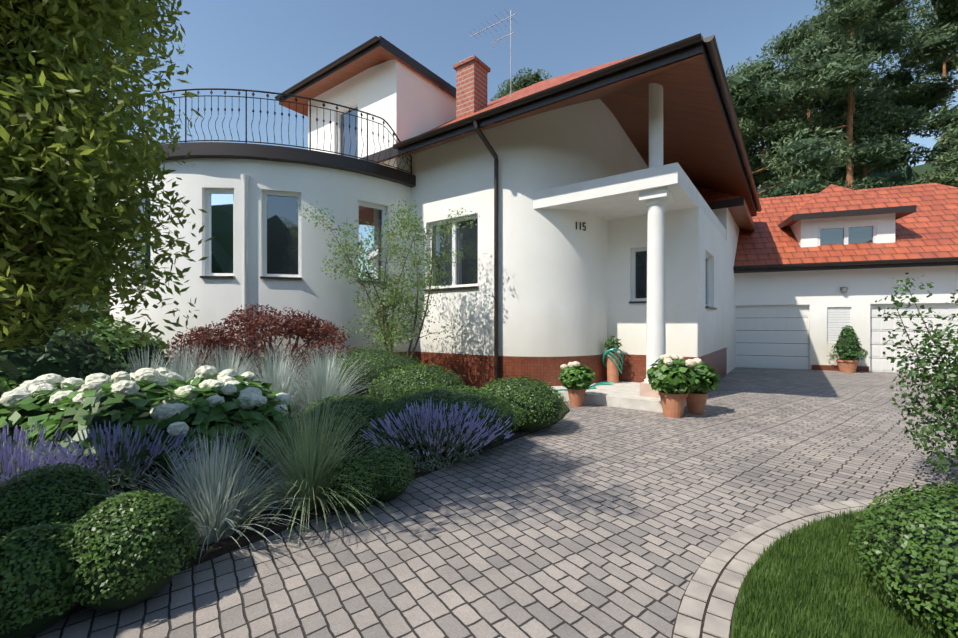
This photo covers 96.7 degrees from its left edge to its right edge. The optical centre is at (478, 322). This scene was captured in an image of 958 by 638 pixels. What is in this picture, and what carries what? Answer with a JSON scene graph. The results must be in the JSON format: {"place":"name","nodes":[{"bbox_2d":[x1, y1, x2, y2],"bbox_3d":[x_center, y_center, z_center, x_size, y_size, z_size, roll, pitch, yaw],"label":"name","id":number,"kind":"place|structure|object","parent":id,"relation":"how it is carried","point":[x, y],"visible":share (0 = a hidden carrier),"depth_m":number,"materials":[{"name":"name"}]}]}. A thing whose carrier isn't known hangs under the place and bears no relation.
{"place":"outdoors","nodes":[
{"label":"outdoors","id":0,"kind":"place"},
{"bbox_2d":[0,387,568,618],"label":"garden bed soil","id":1,"kind":"structure","parent":0,"point":[222,547],"depth_m":3.10,"materials":[{"name":"black soil"}]},
{"bbox_2d":[0,0,215,354],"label":"tree","id":2,"kind":"object","parent":1,"relation":"on","point":[65,138],"visible":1,"depth_m":2.36,"materials":[{"name":"green plant"}]},
{"bbox_2d":[0,365,295,485],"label":"white hydrangeas","id":3,"kind":"object","parent":1,"relation":"on","point":[168,402],"visible":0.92,"depth_m":3.69,"materials":[{"name":"green"}]},
{"bbox_2d":[0,303,354,415],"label":"bed shrubs","id":4,"kind":"object","parent":1,"relation":"on","point":[83,357],"visible":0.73,"depth_m":6.92,"materials":[{"name":"green plant"}]},
{"bbox_2d":[75,343,428,567],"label":"ornamental grasses","id":5,"kind":"object","parent":1,"relation":"on","point":[213,496],"visible":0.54,"depth_m":3.04,"materials":[{"name":"green plant"}]},
{"bbox_2d":[0,397,513,497],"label":"lavender","id":6,"kind":"object","parent":1,"relation":"on","point":[17,462],"visible":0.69,"depth_m":3.36,"materials":[{"name":"purple plant"}]},
{"bbox_2d":[296,200,479,358],"bbox_3d":[-1.665,-0.514,8.137,2.940,3.750,2.456,0,0,38],"label":"tree","id":7,"kind":"object","parent":1,"relation":"on","point":[390,334],"visible":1,"depth_m":7.96,"materials":[{"name":"green plant"}]},
{"bbox_2d":[0,345,957,637],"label":"trimmed bushes","id":8,"kind":"object","parent":1,"relation":"on","point":[70,537],"visible":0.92,"depth_m":2.15,"materials":[{"name":"green plant"}]},
{"bbox_2d":[556,348,623,399],"bbox_3d":[2.133,0.954,8.184,2.180,0.891,0.424,0,0,-44],"label":"garden hose","id":9,"kind":"object","parent":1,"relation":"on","point":[606,352],"visible":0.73,"depth_m":8.64,"materials":[{"name":"teal"}]},
{"bbox_2d":[26,367,957,637],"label":"driveway paving","id":10,"kind":"structure","parent":0,"point":[592,521],"depth_m":2.94,"materials":[{"name":"grey stone"}]},
{"bbox_2d":[558,325,869,417],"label":"potted plants","id":11,"kind":"object","parent":10,"relation":"on","point":[677,381],"visible":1,"depth_m":6.50,"materials":[{"name":"green plant"}]},
{"bbox_2d":[64,129,955,326],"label":"woodland backdrop","id":12,"kind":"structure","parent":0,"point":[907,173],"depth_m":39.74,"materials":[{"name":"green plant"}]},
{"bbox_2d":[93,0,957,246],"label":"sky","id":13,"kind":"structure","parent":0,"point":[260,45],"materials":[{"name":"blue"}]},
{"bbox_2d":[671,499,957,637],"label":"lawn","id":14,"kind":"structure","parent":0,"point":[835,561],"depth_m":2.17,"materials":[{"name":"green plant"}]},
{"bbox_2d":[875,272,957,484],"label":"lawn shrub","id":15,"kind":"object","parent":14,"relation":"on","point":[939,375],"visible":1,"depth_m":3.57,"materials":[{"name":"green plant"}]},
{"label":"ground","id":16,"kind":"structure","parent":0,"visible":0},
{"bbox_2d":[106,10,761,412],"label":"house","id":17,"kind":"structure","parent":16,"relation":"on","point":[602,204],"depth_m":8.50,"materials":[{"name":"white paint"}]},
{"bbox_2d":[121,88,411,173],"bbox_3d":[-6.434,-3.920,10.679,9.022,1.084,4.492,0,0,36],"label":"balcony railing","id":18,"kind":"object","parent":17,"relation":"on","point":[260,111],"visible":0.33,"depth_m":8.26,"materials":[{"name":"black metal"}]},
{"bbox_2d":[490,0,957,197],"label":"pine trees","id":19,"kind":"object","parent":16,"relation":"on","point":[842,45],"visible":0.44,"depth_m":27.74,"materials":[{"name":"green plant"}]},
{"bbox_2d":[733,183,957,372],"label":"garage","id":20,"kind":"structure","parent":16,"relation":"on","point":[815,273],"depth_m":12.58,"materials":[{"name":"white paint"}]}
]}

